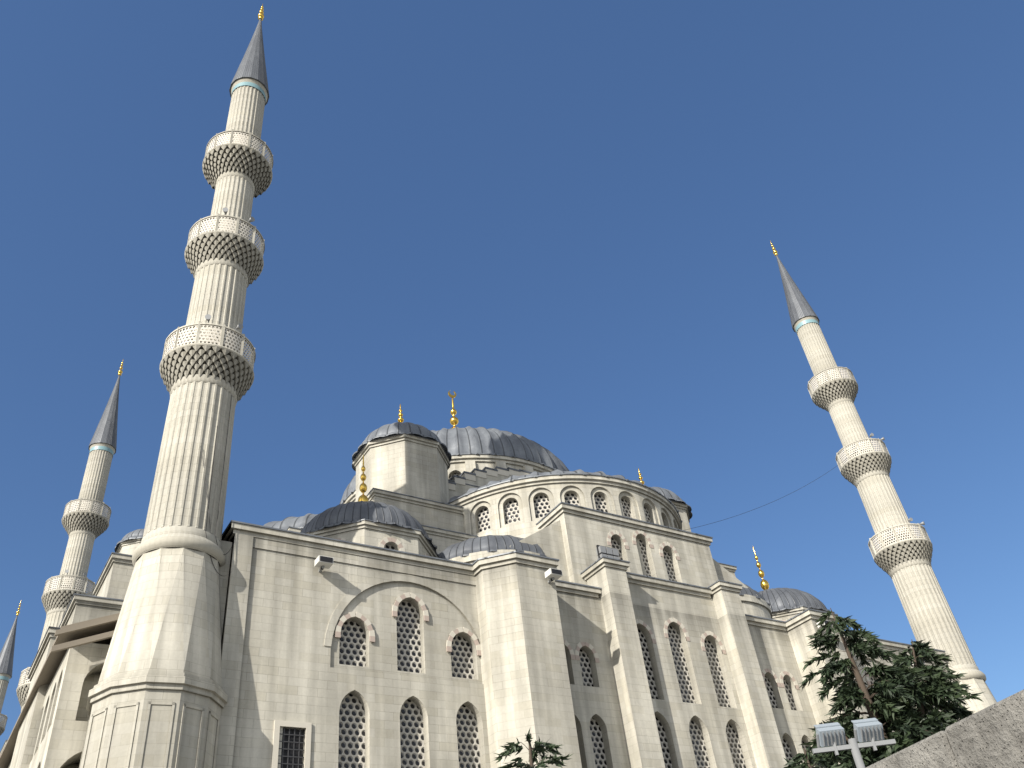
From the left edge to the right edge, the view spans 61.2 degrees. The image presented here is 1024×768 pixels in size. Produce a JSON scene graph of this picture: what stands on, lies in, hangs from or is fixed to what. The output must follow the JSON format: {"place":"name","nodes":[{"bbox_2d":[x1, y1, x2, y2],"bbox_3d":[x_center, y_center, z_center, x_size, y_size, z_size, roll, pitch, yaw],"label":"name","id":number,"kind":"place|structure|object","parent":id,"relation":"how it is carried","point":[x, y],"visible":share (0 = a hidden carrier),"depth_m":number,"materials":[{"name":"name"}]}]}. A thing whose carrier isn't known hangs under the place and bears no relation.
{"place":"outdoors","nodes":[
{"label":"outdoors","id":0,"kind":"place"},
{"bbox_2d":[0,0,1023,750],"label":"sky","id":1,"kind":"structure","parent":0,"point":[560,218],"materials":[{"name":"blue"}]},
{"bbox_3d":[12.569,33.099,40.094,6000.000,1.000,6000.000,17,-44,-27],"label":"ground","id":2,"kind":"structure","parent":0,"visible":0},
{"bbox_2d":[0,740,7,755],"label":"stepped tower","id":3,"kind":"structure","parent":2,"relation":"on","point":[3,747],"depth_m":62.26,"materials":[{"name":"stone"}]},
{"bbox_2d":[0,602,20,735],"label":"minaret","id":4,"kind":"object","parent":2,"relation":"on","point":[6,659],"visible":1,"depth_m":121.93,"materials":[{"name":"stone"}]},
{"bbox_2d":[0,613,119,767],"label":"gallery","id":5,"kind":"object","parent":2,"relation":"on","point":[71,670],"visible":0.48,"depth_m":38.03,"materials":[{"name":"stone"}]},
{"bbox_2d":[16,361,122,710],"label":"minaret","id":6,"kind":"object","parent":2,"relation":"on","point":[85,523],"visible":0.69,"depth_m":89.41,"materials":[{"name":"stone"}]},
{"bbox_2d":[10,538,141,767],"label":"wall","id":7,"kind":"structure","parent":2,"relation":"on","point":[109,591],"depth_m":46.16,"materials":[{"name":"stone"}]},
{"bbox_2d":[114,529,143,551],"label":"dome","id":8,"kind":"structure","parent":7,"relation":"on","point":[137,533],"depth_m":51.45,"materials":[{"name":"grey metal"}]},
{"bbox_2d":[79,4,272,767],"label":"minaret","id":9,"kind":"object","parent":2,"relation":"on","point":[157,696],"visible":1,"depth_m":41.15,"materials":[{"name":"stone"}]},
{"bbox_2d":[200,446,210,531],"bbox_3d":[-14.809,5.017,41.817,1.056,4.557,0.030,22,-47,-32],"label":"cable","id":10,"kind":"object","parent":9,"relation":"attached to","point":[206,490],"visible":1,"depth_m":41.79,"materials":[{"name":"black metal"}]},
{"bbox_2d":[205,426,217,530],"bbox_3d":[-14.690,4.508,42.368,0.154,6.101,0.036,-9,-38,2],"label":"cable","id":11,"kind":"object","parent":9,"relation":"attached to","point":[211,480],"visible":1,"depth_m":42.19,"materials":[{"name":"black metal"}]},
{"bbox_2d":[215,395,231,535],"bbox_3d":[-14.503,3.884,43.633,0.036,8.601,0.171,29,-51,-37],"label":"cable","id":12,"kind":"object","parent":9,"relation":"attached to","point":[223,465],"visible":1,"depth_m":43.41,"materials":[{"name":"black metal"}]},
{"bbox_2d":[221,522,301,767],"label":"side wall","id":13,"kind":"structure","parent":2,"relation":"on","point":[229,533],"depth_m":42.34,"materials":[{"name":"stone"}]},
{"bbox_2d":[215,520,490,767],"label":"wall","id":14,"kind":"structure","parent":2,"relation":"on","point":[279,660],"depth_m":41.55,"materials":[{"name":"stone"}]},
{"bbox_2d":[271,720,311,767],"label":"window frame","id":15,"kind":"structure","parent":14,"relation":"attached to","point":[292,741],"depth_m":37.80,"materials":[{"name":"beige stone"}]},
{"bbox_2d":[314,555,333,571],"bbox_3d":[-9.434,8.998,43.244,0.760,0.460,0.880,17,-44,-27],"label":"flood light","id":16,"kind":"object","parent":14,"relation":"attached to","point":[323,562],"visible":1,"depth_m":43.05,"materials":[{"name":"grey metal"}]},
{"bbox_2d":[324,574,480,646],"bbox_3d":[-5.224,11.909,44.715,9.300,4.450,0.070,17,-44,-27],"label":"arch band","id":17,"kind":"object","parent":14,"relation":"attached to","point":[363,586],"visible":0.96,"depth_m":45.32,"materials":[{"name":"stone"}]},
{"bbox_2d":[338,473,874,767],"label":"windows","id":18,"kind":"structure","parent":14,"relation":"on","point":[352,651],"depth_m":45.26,"materials":[{"name":"grey glass"}]},
{"bbox_2d":[472,551,581,767],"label":"buttress","id":19,"kind":"structure","parent":2,"relation":"on","point":[525,677],"depth_m":44.72,"materials":[{"name":"stone"}]},
{"bbox_2d":[545,568,562,582],"bbox_3d":[2.240,10.607,47.840,0.760,0.460,0.880,17,-44,-27],"label":"flood","id":20,"kind":"object","parent":19,"relation":"attached to","point":[551,574],"visible":1,"depth_m":47.65,"materials":[{"name":"grey metal"}]},
{"bbox_2d":[494,729,571,767],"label":"pine tree","id":21,"kind":"object","parent":2,"relation":"on","point":[538,747],"visible":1,"depth_m":14.24,"materials":[{"name":"green plant"}]},
{"bbox_2d":[188,537,958,680],"bbox_3d":[10.514,24.809,48.469,59.200,23.700,2.750,17,-44,-27],"label":"minaret join","id":22,"kind":"object","parent":2,"relation":"on","point":[226,546],"visible":0.1,"depth_m":40.89,"materials":[{"name":"stone"}]},
{"bbox_2d":[555,580,630,767],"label":"wall","id":23,"kind":"structure","parent":2,"relation":"on","point":[581,613],"depth_m":48.67,"materials":[{"name":"stone"}]},
{"bbox_2d":[580,556,664,767],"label":"buttress","id":24,"kind":"structure","parent":2,"relation":"on","point":[608,575],"depth_m":49.52,"materials":[{"name":"stone"}]},
{"bbox_2d":[596,545,619,558],"bbox_3d":[6.085,10.955,54.384,1.550,1.600,0.450,17,-44,-27],"label":"floodlight","id":25,"kind":"object","parent":24,"relation":"on","point":[601,551],"visible":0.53,"depth_m":54.40,"materials":[{"name":"grey metal"}]},
{"bbox_2d":[626,572,756,767],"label":"wall","id":26,"kind":"structure","parent":2,"relation":"on","point":[657,603],"depth_m":52.81,"materials":[{"name":"stone"}]},
{"bbox_2d":[707,580,787,767],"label":"buttress","id":27,"kind":"structure","parent":2,"relation":"on","point":[763,733],"depth_m":54.02,"materials":[{"name":"stone"}]},
{"bbox_2d":[745,614,816,766],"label":"wall","id":28,"kind":"structure","parent":2,"relation":"on","point":[774,651],"depth_m":56.90,"materials":[{"name":"stone"}]},
{"bbox_2d":[784,745,846,767],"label":"pine tree","id":29,"kind":"object","parent":2,"relation":"on","point":[806,757],"visible":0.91,"depth_m":16.07,"materials":[{"name":"green plant"}]},
{"bbox_2d":[785,608,867,763],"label":"buttress","id":30,"kind":"structure","parent":2,"relation":"on","point":[801,626],"depth_m":57.97,"materials":[{"name":"stone"}]},
{"bbox_2d":[812,718,895,767],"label":"flood pole","id":31,"kind":"object","parent":2,"relation":"on","point":[832,735],"visible":1,"depth_m":12.45,"materials":[{"name":"grey metal"}]},
{"bbox_2d":[770,241,996,712],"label":"minaret","id":32,"kind":"object","parent":2,"relation":"on","point":[902,554],"visible":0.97,"depth_m":76.97,"materials":[{"name":"stone"}]},
{"bbox_2d":[799,608,985,767],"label":"cedar tree","id":33,"kind":"object","parent":2,"relation":"on","point":[890,697],"visible":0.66,"depth_m":31.15,"materials":[{"name":"green plant"}]},
{"bbox_2d":[843,634,963,731],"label":"wall","id":34,"kind":"structure","parent":2,"relation":"on","point":[893,646],"depth_m":64.74,"materials":[{"name":"stone"}]},
{"bbox_2d":[853,654,891,665],"bbox_3d":[26.039,21.315,61.696,9.300,4.450,0.070,17,-44,-27],"label":"arch band","id":35,"kind":"object","parent":34,"relation":"attached to","point":[883,661],"visible":0.11,"depth_m":63.35,"materials":[{"name":"stone"}]},
{"bbox_2d":[866,689,1023,767],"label":"precinct wall","id":36,"kind":"structure","parent":2,"relation":"on","point":[991,736],"depth_m":6.72,"materials":[{"name":"stone"}]},
{"bbox_3d":[-2.580,38.970,64.732,55.600,24.500,51.700,17,-44,-27],"label":"hall","id":37,"kind":"object","parent":2,"relation":"on","visible":0},
{"bbox_2d":[305,519,438,557],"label":"drum","id":38,"kind":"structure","parent":37,"relation":"on","point":[373,533],"depth_m":50.01,"materials":[{"name":"stone"}]},
{"bbox_2d":[300,454,438,555],"bbox_3d":[-9.569,7.739,55.675,9.293,7.834,9.293,17,-44,-27],"label":"dome","id":39,"kind":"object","parent":38,"relation":"on","point":[363,507],"visible":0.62,"depth_m":51.27,"materials":[{"name":"grey metal"}]},
{"bbox_2d":[448,466,531,499],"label":"block","id":40,"kind":"structure","parent":37,"relation":"on","point":[464,482],"depth_m":69.89,"materials":[{"name":"stone"}]},
{"bbox_2d":[352,432,450,502],"bbox_3d":[-7.687,12.385,61.989,7.007,16.522,7.007,17,-44,-27],"label":"turret","id":41,"kind":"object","parent":40,"relation":"on","point":[405,463],"depth_m":63.65,"materials":[{"name":"stone"}]},
{"bbox_2d":[352,404,451,470],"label":"dome","id":42,"kind":"structure","parent":41,"relation":"on","point":[399,426],"depth_m":65.45,"materials":[{"name":"grey metal"}]},
{"bbox_2d":[342,453,553,503],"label":"drum","id":43,"kind":"object","parent":40,"relation":"on","point":[457,462],"visible":0.09,"depth_m":73.98,"materials":[{"name":"stone"}]},
{"bbox_2d":[340,391,568,503],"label":"dome","id":44,"kind":"structure","parent":43,"relation":"on","point":[454,439],"depth_m":76.71,"materials":[{"name":"grey metal"}]},
{"bbox_2d":[465,460,533,471],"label":"drum pilasters","id":45,"kind":"object","parent":43,"relation":"attached to","point":[470,465],"visible":0.05,"depth_m":73.52,"materials":[{"name":"stone"}]},
{"bbox_2d":[448,473,681,574],"bbox_3d":[3.121,17.633,66.056,22.320,11.180,22.320,17,-44,-27],"label":"half-dome drum","id":46,"kind":"object","parent":40,"relation":"on","point":[554,489],"visible":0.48,"depth_m":60.86,"materials":[{"name":"beige stone"}]},
{"bbox_2d":[447,469,681,522],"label":"half-dome roof","id":47,"kind":"structure","parent":46,"relation":"on","point":[534,474],"depth_m":61.91,"materials":[{"name":"grey metal"}]},
{"bbox_2d":[510,520,756,594],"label":"abutments","id":48,"kind":"object","parent":46,"relation":"on","point":[548,540],"visible":0.18,"depth_m":55.35,"materials":[{"name":"stone"}]},
{"bbox_2d":[449,549,556,567],"bbox_3d":[-1.132,14.591,55.416,9.900,3.600,9.900,17,-44,-27],"label":"exedra drum","id":49,"kind":"object","parent":37,"relation":"on","point":[470,558],"visible":0.07,"depth_m":52.59,"materials":[{"name":"beige stone"}]},
{"bbox_2d":[439,535,545,559],"bbox_3d":[-1.450,12.169,57.345,10.094,2.865,9.941,17,-44,-27],"label":"exedra","id":50,"kind":"object","parent":49,"relation":"on","point":[488,543],"visible":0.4,"depth_m":53.60,"materials":[{"name":"metal"}]},
{"bbox_2d":[286,488,736,576],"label":"tower abutments","id":51,"kind":"object","parent":37,"relation":"on","point":[441,523],"visible":0.06,"depth_m":59.51,"materials":[{"name":"stone"}]},
{"bbox_2d":[335,529,870,689],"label":"voussoirs","id":52,"kind":"object","parent":37,"relation":"on","point":[398,600],"visible":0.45,"depth_m":49.76,"materials":[{"name":"beige stone"}]},
{"bbox_2d":[536,502,717,586],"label":"block","id":53,"kind":"structure","parent":37,"relation":"on","point":[585,531],"depth_m":58.50,"materials":[{"name":"stone"}]},
{"bbox_2d":[686,453,853,529],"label":"wire","id":54,"kind":"object","parent":53,"relation":"attached to","point":[768,503],"visible":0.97,"depth_m":69.01,"materials":[{"name":"black metal"}]},
{"bbox_2d":[669,499,690,531],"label":"weight tower","id":55,"kind":"structure","parent":37,"relation":"on","point":[681,507],"depth_m":76.26,"materials":[{"name":"stone"}]},
{"bbox_2d":[638,468,692,519],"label":"dome","id":56,"kind":"structure","parent":55,"relation":"on","point":[668,494],"depth_m":77.23,"materials":[{"name":"grey metal"}]},
{"bbox_2d":[739,594,772,618],"bbox_3d":[14.670,19.345,63.999,9.900,3.600,9.900,17,-44,-27],"label":"dome drum","id":57,"kind":"object","parent":37,"relation":"on","point":[754,606],"visible":0.14,"depth_m":61.80,"materials":[{"name":"beige stone"}]},
{"bbox_2d":[739,583,769,605],"bbox_3d":[14.351,16.923,65.928,10.094,2.865,9.941,17,-44,-27],"label":"exedra","id":58,"kind":"object","parent":57,"relation":"on","point":[749,591],"visible":0.06,"depth_m":62.68,"materials":[{"name":"metal"}]},
{"bbox_2d":[772,605,834,620],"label":"dome drum","id":59,"kind":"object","parent":37,"relation":"on","point":[784,614],"depth_m":66.49,"materials":[{"name":"stone"}]},
{"bbox_2d":[753,547,829,610],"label":"dome","id":60,"kind":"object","parent":59,"relation":"on","point":[778,599],"visible":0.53,"depth_m":67.95,"materials":[{"name":"grey metal"}]},
{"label":"side drum","id":61,"kind":"object","parent":37,"relation":"on","visible":0},
{"bbox_2d":[263,513,317,529],"bbox_3d":[-14.613,15.634,72.939,22.454,4.335,22.454,17,-44,-27],"label":"side cap","id":62,"kind":"object","parent":61,"relation":"on","point":[296,522],"visible":0.02,"depth_m":64.16,"materials":[{"name":"grey metal"}]}
]}

